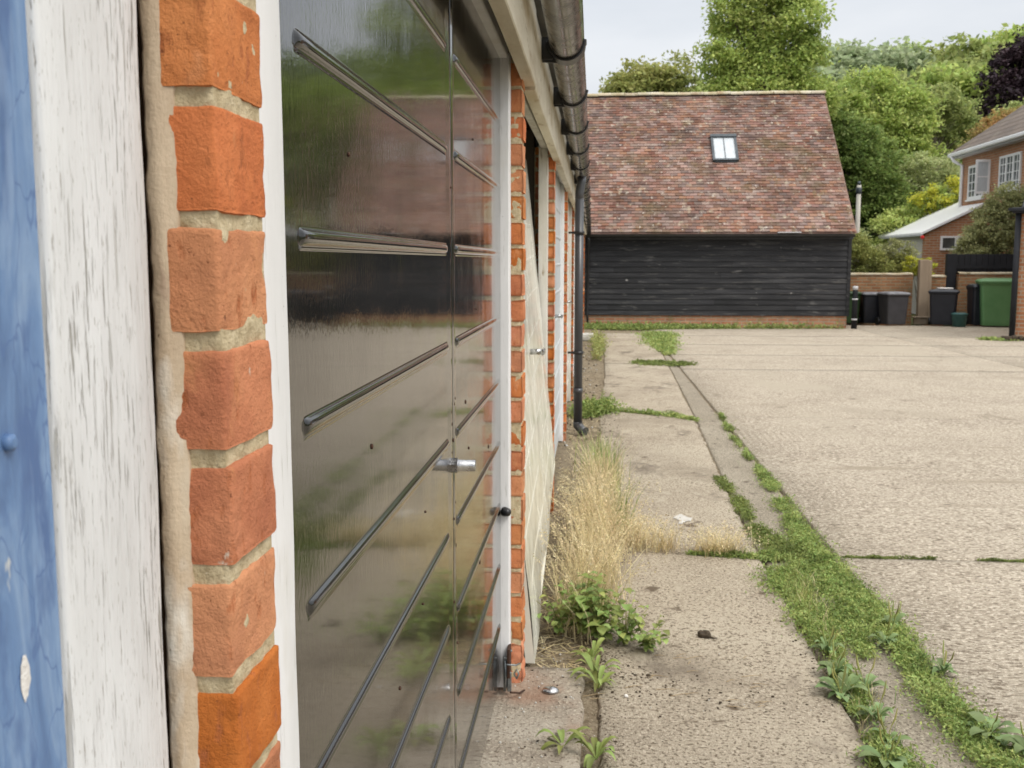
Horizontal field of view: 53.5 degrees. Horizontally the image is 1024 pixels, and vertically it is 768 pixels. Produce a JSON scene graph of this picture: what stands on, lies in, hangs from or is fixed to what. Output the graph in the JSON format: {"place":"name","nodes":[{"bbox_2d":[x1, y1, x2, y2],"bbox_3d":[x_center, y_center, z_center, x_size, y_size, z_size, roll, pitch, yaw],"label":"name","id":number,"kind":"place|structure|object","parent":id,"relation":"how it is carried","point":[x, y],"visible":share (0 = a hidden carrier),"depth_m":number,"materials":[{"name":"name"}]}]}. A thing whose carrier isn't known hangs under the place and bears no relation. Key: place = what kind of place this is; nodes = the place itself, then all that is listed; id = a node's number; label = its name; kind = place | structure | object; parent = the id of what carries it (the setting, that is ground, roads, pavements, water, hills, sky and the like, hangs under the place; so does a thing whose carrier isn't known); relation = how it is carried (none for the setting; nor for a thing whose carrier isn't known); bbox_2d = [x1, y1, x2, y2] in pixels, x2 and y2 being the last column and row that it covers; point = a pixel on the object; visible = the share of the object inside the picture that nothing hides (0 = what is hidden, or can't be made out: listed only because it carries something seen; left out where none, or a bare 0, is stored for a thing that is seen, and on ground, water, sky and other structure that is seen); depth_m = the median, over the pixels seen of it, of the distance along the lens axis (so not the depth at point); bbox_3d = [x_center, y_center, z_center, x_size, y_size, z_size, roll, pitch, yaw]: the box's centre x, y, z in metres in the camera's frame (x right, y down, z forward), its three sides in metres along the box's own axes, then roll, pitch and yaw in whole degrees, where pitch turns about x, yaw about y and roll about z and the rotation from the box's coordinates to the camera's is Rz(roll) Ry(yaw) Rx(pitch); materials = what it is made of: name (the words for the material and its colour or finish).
{"place":"outdoors","nodes":[
{"label":"outdoors","id":0,"kind":"place"},
{"bbox_2d":[524,328,602,767],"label":"soil strip","id":1,"kind":"object","parent":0,"point":[592,708],"visible":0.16,"depth_m":4.66,"materials":[{"name":"soil"}]},
{"bbox_2d":[537,580,580,635],"bbox_3d":[0.177,0.800,3.549,0.163,0.182,0.221,5,8,34],"label":"leafy weed","id":2,"kind":"object","parent":1,"relation":"on","point":[557,625],"visible":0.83,"depth_m":3.56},
{"bbox_2d":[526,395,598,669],"bbox_3d":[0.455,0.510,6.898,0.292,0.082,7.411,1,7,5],"label":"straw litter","id":3,"kind":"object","parent":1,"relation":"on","point":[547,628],"visible":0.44,"depth_m":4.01,"materials":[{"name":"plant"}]},
{"bbox_2d":[553,571,614,635],"bbox_3d":[0.247,0.772,3.555,0.194,0.235,0.232,-4,8,-32],"label":"leafy weed","id":4,"kind":"object","parent":1,"relation":"on","point":[581,622],"visible":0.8,"depth_m":3.55,"materials":[{"name":"plant"}]},
{"bbox_2d":[570,637,607,660],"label":"dandelion","id":5,"kind":"object","parent":1,"relation":"on","point":[590,652],"visible":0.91,"depth_m":3.36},
{"bbox_2d":[566,729,617,767],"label":"dandelion","id":6,"kind":"object","parent":1,"relation":"on","point":[598,747],"visible":1,"depth_m":2.67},
{"bbox_2d":[566,652,620,677],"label":"dandelion","id":7,"kind":"object","parent":1,"relation":"on","point":[595,665],"visible":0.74,"depth_m":3.21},
{"bbox_2d":[568,571,621,617],"bbox_3d":[0.299,0.778,3.676,0.202,0.197,0.230,1,7,5],"label":"leafy weed","id":8,"kind":"object","parent":1,"relation":"on","point":[575,587],"visible":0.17,"depth_m":3.68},
{"bbox_2d":[574,665,616,690],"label":"dandelion","id":9,"kind":"object","parent":1,"relation":"on","point":[597,678],"visible":1,"depth_m":3.14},
{"bbox_2d":[587,327,612,360],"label":"weeds","id":10,"kind":"object","parent":1,"relation":"on","point":[598,344],"visible":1,"depth_m":15.60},
{"bbox_2d":[568,429,646,528],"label":"grass","id":11,"kind":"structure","parent":1,"relation":"on","point":[608,455],"depth_m":6.04,"materials":[{"name":"plant"}]},
{"bbox_2d":[584,400,699,421],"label":"weeds","id":12,"kind":"object","parent":1,"relation":"on","point":[649,411],"visible":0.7,"depth_m":9.02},
{"bbox_2d":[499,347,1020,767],"bbox_3d":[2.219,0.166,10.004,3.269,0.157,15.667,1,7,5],"label":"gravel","id":13,"kind":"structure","parent":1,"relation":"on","point":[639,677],"depth_m":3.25,"materials":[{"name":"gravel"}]},
{"bbox_2d":[597,333,872,767],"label":"pavement","id":14,"kind":"structure","parent":0,"point":[679,466],"depth_m":3.50,"materials":[{"name":"concrete"}]},
{"bbox_2d":[566,389,626,418],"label":"weeds","id":15,"kind":"object","parent":14,"relation":"on","point":[594,407],"visible":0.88,"depth_m":9.04,"materials":[{"name":"plant"}]},
{"bbox_2d":[525,428,671,647],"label":"dry grass","id":16,"kind":"structure","parent":14,"relation":"on","point":[594,530],"depth_m":4.22,"materials":[{"name":"plant"}]},
{"bbox_2d":[574,587,631,639],"bbox_3d":[0.312,0.797,3.502,0.180,0.199,0.202,6,9,39],"label":"leafy weed","id":17,"kind":"object","parent":14,"relation":"on","point":[601,625],"visible":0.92,"depth_m":3.50,"materials":[{"name":"plant"}]},
{"bbox_2d":[595,590,648,644],"bbox_3d":[0.364,0.820,3.495,0.156,0.153,0.276,5,8,33],"label":"leafy weed","id":18,"kind":"object","parent":14,"relation":"on","point":[623,633],"visible":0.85,"depth_m":3.48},
{"bbox_2d":[575,506,689,553],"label":"dry grass","id":19,"kind":"structure","parent":14,"relation":"on","point":[669,545],"depth_m":4.69,"materials":[{"name":"plant"}]},
{"bbox_2d":[628,609,669,651],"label":"leafy weed","id":20,"kind":"object","parent":14,"relation":"on","point":[648,641],"visible":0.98,"depth_m":3.42,"materials":[{"name":"plant"}]},
{"bbox_2d":[628,358,698,366],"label":"weeds","id":21,"kind":"object","parent":14,"relation":"on","point":[658,362],"visible":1,"depth_m":13.84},
{"bbox_2d":[572,649,769,708],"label":"twigs","id":22,"kind":"object","parent":14,"relation":"on","point":[679,689],"visible":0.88,"depth_m":3.13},
{"bbox_2d":[661,520,768,557],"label":"dry grass","id":23,"kind":"structure","parent":14,"relation":"on","point":[719,547],"depth_m":4.60,"materials":[{"name":"plant"}]},
{"bbox_2d":[682,548,795,561],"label":"weeds","id":24,"kind":"object","parent":14,"relation":"on","point":[759,555],"visible":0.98,"depth_m":4.56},
{"bbox_2d":[814,662,867,701],"bbox_3d":[0.991,0.895,3.064,0.158,0.101,0.146,1,7,5],"label":"plantain","id":25,"kind":"object","parent":14,"relation":"on","point":[843,678],"visible":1,"depth_m":3.08,"materials":[{"name":"green plant"}]},
{"bbox_2d":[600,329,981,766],"bbox_3d":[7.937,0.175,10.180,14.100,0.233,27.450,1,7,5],"label":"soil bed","id":26,"kind":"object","parent":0,"point":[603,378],"depth_m":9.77,"materials":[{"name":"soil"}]},
{"bbox_2d":[584,320,843,330],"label":"grass","id":27,"kind":"structure","parent":26,"relation":"on","point":[634,326],"depth_m":22.27,"materials":[{"name":"plant"}]},
{"bbox_2d":[583,0,1023,93],"label":"sky","id":28,"kind":"structure","parent":0,"point":[614,30],"materials":[{"name":"white"}]},
{"bbox_2d":[650,325,1023,760],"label":"yard","id":29,"kind":"structure","parent":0,"point":[898,440],"depth_m":7.11,"materials":[{"name":"concrete"}]},
{"bbox_2d":[616,329,693,355],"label":"weeds","id":30,"kind":"object","parent":29,"relation":"on","point":[663,342],"visible":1,"depth_m":17.97,"materials":[{"name":"plant"}]},
{"bbox_2d":[851,286,857,328],"bbox_3d":[7.533,-1.680,22.350,0.126,0.940,0.126,1,7,5],"label":"bollard","id":31,"kind":"object","parent":29,"relation":"on","point":[854,308],"visible":0.99,"depth_m":22.31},
{"bbox_2d":[858,292,878,323],"bbox_3d":[8.566,-1.820,24.335,0.478,0.768,0.543,1,7,5],"label":"wheelie bin","id":32,"kind":"object","parent":29,"relation":"on","point":[869,307],"visible":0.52,"depth_m":24.13,"materials":[{"name":"black plastic"}]},
{"bbox_2d":[718,411,1023,767],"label":"weeds","id":33,"kind":"object","parent":29,"relation":"on","point":[951,720],"visible":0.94,"depth_m":3.38,"materials":[{"name":"plant"}]},
{"bbox_2d":[875,291,910,324],"bbox_3d":[8.893,-1.765,23.758,0.603,0.788,0.589,-1,7,-9],"label":"wheelie bin","id":34,"kind":"object","parent":29,"relation":"on","point":[893,305],"visible":1,"depth_m":23.54,"materials":[{"name":"grey plastic"}]},
{"bbox_2d":[840,554,1023,562],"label":"weeds","id":35,"kind":"object","parent":29,"relation":"on","point":[874,556],"visible":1,"depth_m":4.53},
{"bbox_2d":[928,289,959,324],"bbox_3d":[10.017,-1.778,23.610,0.666,0.847,0.646,3,8,25],"label":"wheelie bin","id":36,"kind":"object","parent":29,"relation":"on","point":[943,304],"visible":0.87,"depth_m":23.37,"materials":[{"name":"black plastic"}]},
{"bbox_2d":[929,640,958,675],"bbox_3d":[1.371,0.876,3.222,0.095,0.112,0.082,5,8,34],"label":"plantain","id":37,"kind":"object","parent":29,"relation":"on","point":[945,667],"visible":1,"depth_m":3.23,"materials":[{"name":"green plant"}]},
{"bbox_2d":[951,312,967,326],"bbox_3d":[10.189,-1.464,23.158,0.370,0.323,0.370,1,7,5],"label":"caddy","id":38,"kind":"object","parent":29,"relation":"on","point":[959,319],"visible":1,"depth_m":23.04,"materials":[{"name":"teal plastic"}]},
{"bbox_2d":[966,284,979,324],"bbox_3d":[10.751,-1.835,23.590,0.312,0.965,0.589,1,7,5],"label":"wheelie bin","id":39,"kind":"object","parent":29,"relation":"on","point":[973,303],"visible":0.76,"depth_m":23.41,"materials":[{"name":"black plastic"}]},
{"bbox_2d":[966,711,1021,745],"bbox_3d":[1.334,0.933,2.809,0.164,0.081,0.180,1,7,5],"label":"plantain","id":40,"kind":"object","parent":29,"relation":"on","point":[994,723],"visible":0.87,"depth_m":2.80,"materials":[{"name":"green plant"}]},
{"bbox_2d":[975,278,1017,325],"bbox_3d":[11.155,-1.872,23.305,0.957,1.103,0.934,2,7,17],"label":"wheelie bin","id":41,"kind":"object","parent":29,"relation":"on","point":[995,298],"visible":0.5,"depth_m":22.97,"materials":[{"name":"green plastic"}]},
{"bbox_2d":[996,721,1023,753],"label":"plantain","id":42,"kind":"object","parent":29,"relation":"on","point":[1017,741],"visible":1,"depth_m":2.71,"materials":[{"name":"green plant"}]},
{"bbox_2d":[911,313,951,325],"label":"ground","id":43,"kind":"structure","parent":0,"point":[912,324],"depth_m":25.78,"materials":[{"name":"grey concrete"}]},
{"bbox_2d":[0,0,591,767],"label":"garage row","id":44,"kind":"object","parent":43,"relation":"on","point":[290,334],"visible":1,"depth_m":0.84,"materials":[{"name":"brick"}]},
{"bbox_2d":[0,0,66,767],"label":"garage door","id":45,"kind":"structure","parent":44,"relation":"in","point":[32,719],"depth_m":0.49,"materials":[{"name":"blue paint"}]},
{"bbox_2d":[279,0,500,767],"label":"garage door","id":46,"kind":"structure","parent":44,"relation":"in","point":[391,120],"depth_m":1.42,"materials":[{"name":"black paint"}]},
{"bbox_2d":[523,159,554,662],"bbox_3d":[0.059,-0.109,4.207,0.209,1.798,2.040,1,7,5],"label":"garage door","id":47,"kind":"structure","parent":44,"relation":"in","point":[539,467],"depth_m":4.17,"materials":[{"name":"beige paint"}]},
{"bbox_2d":[554,171,562,457],"bbox_3d":[0.284,-0.420,6.531,0.085,1.861,2.042,1,7,5],"label":"garage door","id":48,"kind":"structure","parent":44,"relation":"in","point":[557,316],"depth_m":6.96,"materials":[{"name":"white paint"}]},
{"bbox_2d":[566,200,571,403],"bbox_3d":[0.475,-0.690,8.853,0.085,1.881,2.052,1,7,5],"label":"garage door","id":49,"kind":"structure","parent":44,"relation":"in","point":[568,301],"depth_m":9.57,"materials":[{"name":"beige paint"}]},
{"bbox_2d":[480,667,584,767],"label":"threshold","id":50,"kind":"object","parent":43,"relation":"on","point":[518,726],"visible":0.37,"depth_m":2.87,"materials":[{"name":"concrete"}]},
{"bbox_2d":[536,726,589,753],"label":"dandelion","id":51,"kind":"object","parent":50,"relation":"on","point":[561,733],"visible":0.94,"depth_m":2.73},
{"bbox_2d":[598,49,700,93],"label":"tree","id":52,"kind":"object","parent":43,"relation":"on","point":[657,77],"visible":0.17,"depth_m":42.37,"materials":[{"name":"green plant"}]},
{"bbox_2d":[584,90,856,327],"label":"barn","id":53,"kind":"structure","parent":43,"relation":"on","point":[722,207],"depth_m":22.84,"materials":[{"name":"clay tile"},{"name":"brick"},{"name":"black painted wood"}]},
{"bbox_2d":[688,0,850,120],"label":"tree","id":54,"kind":"object","parent":43,"relation":"on","point":[751,61],"visible":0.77,"depth_m":33.67,"materials":[{"name":"green plant"}]},
{"bbox_2d":[769,79,856,169],"bbox_3d":[9.703,-6.557,35.718,4.253,8.148,3.465,1,7,5],"label":"tree","id":55,"kind":"object","parent":43,"relation":"on","point":[838,115],"visible":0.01,"depth_m":34.77,"materials":[{"name":"green plant"}]},
{"bbox_2d":[663,354,985,767],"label":"drainage strip","id":56,"kind":"object","parent":43,"relation":"on","point":[728,461],"visible":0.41,"depth_m":3.43,"materials":[{"name":"grey concrete"}]},
{"bbox_2d":[710,474,822,564],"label":"weeds","id":57,"kind":"object","parent":56,"relation":"on","point":[741,503],"visible":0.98,"depth_m":4.98,"materials":[{"name":"plant"}]},
{"bbox_2d":[774,557,821,621],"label":"grass","id":58,"kind":"structure","parent":56,"relation":"on","point":[802,591],"depth_m":3.96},
{"bbox_2d":[745,556,881,660],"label":"weeds","id":59,"kind":"object","parent":56,"relation":"on","point":[798,613],"visible":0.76,"depth_m":3.87,"materials":[{"name":"plant"}]},
{"bbox_2d":[809,625,844,654],"bbox_3d":[1.055,0.857,3.403,0.117,0.101,0.106,1,7,5],"label":"plantain","id":60,"kind":"object","parent":56,"relation":"on","point":[832,637],"visible":0.95,"depth_m":3.40,"materials":[{"name":"green plant"}]},
{"bbox_2d":[816,640,852,678],"bbox_3d":[1.025,0.874,3.214,0.109,0.115,0.119,6,9,39],"label":"plantain","id":61,"kind":"object","parent":56,"relation":"on","point":[826,664],"visible":0.75,"depth_m":3.22,"materials":[{"name":"green plant"}]},
{"bbox_2d":[794,568,889,743],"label":"grass","id":62,"kind":"structure","parent":56,"relation":"on","point":[860,728],"depth_m":3.24,"materials":[{"name":"plant"}]},
{"bbox_2d":[704,411,1021,767],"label":"grass","id":63,"kind":"structure","parent":56,"relation":"on","point":[832,614],"depth_m":3.68,"materials":[{"name":"plant"}]},
{"bbox_2d":[849,653,888,693],"bbox_3d":[1.085,0.883,3.104,0.130,0.123,0.118,1,7,5],"label":"plantain","id":64,"kind":"object","parent":56,"relation":"on","point":[868,679],"visible":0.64,"depth_m":3.10,"materials":[{"name":"green plant"}]},
{"bbox_2d":[853,681,893,721],"bbox_3d":[1.040,0.905,2.890,0.128,0.118,0.101,-4,8,-31],"label":"plantain","id":65,"kind":"object","parent":56,"relation":"on","point":[884,710],"visible":0.85,"depth_m":2.90,"materials":[{"name":"green plant"}]},
{"bbox_2d":[821,650,941,767],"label":"weeds","id":66,"kind":"object","parent":56,"relation":"on","point":[873,742],"visible":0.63,"depth_m":2.75,"materials":[{"name":"plant"}]},
{"bbox_2d":[869,617,898,646],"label":"plantain","id":67,"kind":"object","parent":56,"relation":"on","point":[887,639],"visible":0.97,"depth_m":3.48,"materials":[{"name":"green plant"}]},
{"bbox_2d":[858,726,914,767],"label":"plantain","id":68,"kind":"object","parent":56,"relation":"on","point":[873,751],"visible":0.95,"depth_m":2.63,"materials":[{"name":"green plant"}]},
{"bbox_2d":[869,705,913,744],"bbox_3d":[1.023,0.929,2.741,0.104,0.105,0.085,5,8,35],"label":"plantain","id":69,"kind":"object","parent":56,"relation":"on","point":[902,737],"visible":0.77,"depth_m":2.75,"materials":[{"name":"green plant"}]},
{"bbox_2d":[880,599,905,629],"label":"plantain","id":70,"kind":"object","parent":56,"relation":"on","point":[897,618],"visible":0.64,"depth_m":3.65,"materials":[{"name":"green plant"}]},
{"bbox_2d":[805,63,859,85],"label":"hillside tree","id":71,"kind":"object","parent":43,"relation":"on","point":[826,71],"depth_m":76.80,"materials":[{"name":"green plant"}]},
{"bbox_2d":[807,39,867,78],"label":"hillside tree","id":72,"kind":"object","parent":43,"relation":"on","point":[845,61],"visible":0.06,"depth_m":88.01,"materials":[{"name":"green plant"}]},
{"bbox_2d":[846,291,861,322],"bbox_3d":[8.087,-1.841,24.423,0.437,0.788,0.520,-1,7,-12],"label":"wheelie bin","id":73,"kind":"object","parent":43,"relation":"on","point":[848,319],"visible":0.35,"depth_m":24.22,"materials":[{"name":"green plastic"}]},
{"bbox_2d":[847,181,861,269],"bbox_3d":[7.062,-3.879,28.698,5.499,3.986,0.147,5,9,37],"label":"pole","id":74,"kind":"object","parent":43,"relation":"on","point":[858,189],"visible":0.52,"depth_m":26.91,"materials":[{"name":"grey metal"}]},
{"bbox_2d":[828,37,894,74],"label":"hillside tree","id":75,"kind":"object","parent":43,"relation":"on","point":[864,49],"depth_m":90.00,"materials":[{"name":"green plant"}]},
{"bbox_2d":[832,94,916,239],"bbox_3d":[12.298,-6.363,36.219,4.291,7.646,3.321,1,7,5],"label":"tree","id":76,"kind":"object","parent":43,"relation":"on","point":[860,149],"visible":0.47,"depth_m":35.17,"materials":[{"name":"green plant"}]},
{"bbox_2d":[846,273,912,325],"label":"garden wall","id":77,"kind":"structure","parent":43,"relation":"on","point":[878,282],"depth_m":24.57,"materials":[{"name":"brick"}]},
{"bbox_2d":[851,232,915,278],"bbox_3d":[8.995,-2.517,25.307,2.386,2.597,1.128,1,7,5],"label":"bush","id":78,"kind":"object","parent":43,"relation":"on","point":[862,250],"visible":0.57,"depth_m":25.04,"materials":[{"name":"green plant"}]},
{"bbox_2d":[859,237,922,272],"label":"shrub","id":79,"kind":"object","parent":43,"relation":"on","point":[893,248],"visible":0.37,"depth_m":25.17,"materials":[{"name":"green plant"}]},
{"bbox_2d":[847,36,936,78],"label":"hillside tree","id":80,"kind":"object","parent":43,"relation":"on","point":[901,58],"visible":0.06,"depth_m":85.35,"materials":[{"name":"green plant"}]},
{"bbox_2d":[835,64,952,235],"bbox_3d":[14.563,-7.757,40.180,5.016,9.466,3.979,1,7,5],"label":"tree","id":81,"kind":"object","parent":43,"relation":"on","point":[895,108],"visible":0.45,"depth_m":39.09,"materials":[{"name":"green plant"}]},
{"bbox_2d":[831,79,964,232],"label":"hillside tree","id":82,"kind":"object","parent":43,"relation":"on","point":[910,83],"depth_m":57.55,"materials":[{"name":"green plant"}]},
{"bbox_2d":[881,37,935,56],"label":"hillside tree","id":83,"kind":"object","parent":43,"relation":"on","point":[923,44],"depth_m":109.60,"materials":[{"name":"green plant"}]},
{"bbox_2d":[864,184,958,246],"bbox_3d":[13.937,-4.506,34.325,4.197,4.388,2.411,1,7,5],"label":"shrub","id":84,"kind":"object","parent":43,"relation":"on","point":[898,217],"visible":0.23,"depth_m":33.69,"materials":[{"name":"green plant"}]},
{"bbox_2d":[900,235,937,294],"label":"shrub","id":85,"kind":"object","parent":43,"relation":"on","point":[914,269],"visible":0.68,"depth_m":24.73,"materials":[{"name":"yellow plant"}]},
{"bbox_2d":[912,260,932,324],"bbox_3d":[9.738,-2.179,24.147,0.440,1.540,0.350,1,7,5],"label":"gate post","id":86,"kind":"object","parent":43,"relation":"on","point":[924,279],"visible":0.98,"depth_m":24.12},
{"bbox_2d":[886,150,961,213],"bbox_3d":[14.850,-5.471,36.490,3.280,5.790,2.460,1,7,5],"label":"bush","id":87,"kind":"object","parent":43,"relation":"on","point":[927,164],"visible":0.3,"depth_m":35.71,"materials":[{"name":"green plant"}]},
{"bbox_2d":[906,175,959,215],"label":"shrub","id":88,"kind":"object","parent":43,"relation":"on","point":[954,181],"visible":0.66,"depth_m":33.30,"materials":[{"name":"yellow plant"}]},
{"bbox_2d":[922,275,945,325],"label":"garden wall","id":89,"kind":"structure","parent":43,"relation":"on","point":[938,281],"depth_m":24.45,"materials":[{"name":"brick"}]},
{"bbox_2d":[900,60,972,84],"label":"hillside tree","id":90,"kind":"object","parent":43,"relation":"on","point":[917,71],"visible":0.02,"depth_m":79.75,"materials":[{"name":"green plant"}]},
{"bbox_2d":[892,81,983,175],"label":"tree","id":91,"kind":"object","parent":43,"relation":"on","point":[956,108],"visible":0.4,"depth_m":43.86,"materials":[{"name":"green plant"}]},
{"bbox_2d":[878,105,1023,313],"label":"house","id":92,"kind":"structure","parent":43,"relation":"on","point":[992,155],"depth_m":29.80,"materials":[{"name":"brown brick"}]},
{"bbox_2d":[940,236,960,249],"bbox_3d":[13.017,-4.129,29.795,0.900,0.420,0.048,1,7,5],"label":"window","id":93,"kind":"structure","parent":92,"relation":"in","point":[946,242],"depth_m":29.81,"materials":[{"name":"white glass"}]},
{"bbox_2d":[965,165,983,201],"bbox_3d":[13.768,-5.988,30.215,0.088,1.050,1.330,1,7,5],"label":"window","id":94,"kind":"structure","parent":92,"relation":"in","point":[971,196],"depth_m":30.50,"materials":[{"name":"white glass"}]},
{"bbox_2d":[998,151,1022,192],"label":"window","id":95,"kind":"structure","parent":92,"relation":"in","point":[1010,165],"depth_m":27.67,"materials":[{"name":"white glass"}]},
{"bbox_2d":[924,32,1000,68],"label":"hillside tree","id":96,"kind":"object","parent":43,"relation":"on","point":[954,52],"visible":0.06,"depth_m":85.13,"materials":[{"name":"green plant"}]},
{"bbox_2d":[910,60,1015,224],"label":"hillside tree","id":97,"kind":"object","parent":43,"relation":"on","point":[963,77],"visible":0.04,"depth_m":56.49,"materials":[{"name":"green plant"}]},
{"bbox_2d":[945,254,1019,288],"bbox_3d":[11.645,-2.308,24.549,2.390,1.660,0.400,1,7,5],"label":"panel fence","id":98,"kind":"object","parent":43,"relation":"on","point":[954,263],"visible":0.36,"depth_m":24.64,"materials":[{"name":"wood"}]},
{"bbox_2d":[946,181,1023,253],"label":"bush","id":99,"kind":"object","parent":43,"relation":"on","point":[994,238],"visible":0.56,"depth_m":24.95,"materials":[{"name":"green plant"}]},
{"bbox_2d":[955,272,1018,325],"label":"garden wall","id":100,"kind":"structure","parent":43,"relation":"on","point":[964,280],"depth_m":24.30,"materials":[{"name":"brick"}]},
{"bbox_2d":[955,105,1021,147],"bbox_3d":[19.080,-6.936,39.929,3.081,7.877,2.289,1,7,5],"label":"shrub tree","id":101,"kind":"object","parent":43,"relation":"on","point":[994,119],"visible":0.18,"depth_m":39.51,"materials":[{"name":"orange plant"}]},
{"bbox_2d":[967,41,1010,62],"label":"hillside tree","id":102,"kind":"object","parent":43,"relation":"on","point":[977,54],"depth_m":92.00,"materials":[{"name":"green plant"}]},
{"bbox_2d":[960,23,1023,49],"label":"hillside tree","id":103,"kind":"object","parent":43,"relation":"on","point":[1003,36],"visible":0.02,"depth_m":94.42,"materials":[{"name":"green plant"}]},
{"bbox_2d":[964,27,1023,128],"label":"tree","id":104,"kind":"object","parent":43,"relation":"on","point":[1008,58],"visible":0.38,"depth_m":55.26,"materials":[{"name":"purple plant"}]},
{"bbox_2d":[979,97,1023,124],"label":"tree","id":105,"kind":"object","parent":43,"relation":"on","point":[1013,104],"visible":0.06,"depth_m":41.12,"materials":[{"name":"green plant"}]},
{"bbox_2d":[1008,202,1023,336],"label":"brick garage","id":106,"kind":"structure","parent":43,"relation":"on","point":[1017,315],"depth_m":18.84,"materials":[{"name":"brick"}]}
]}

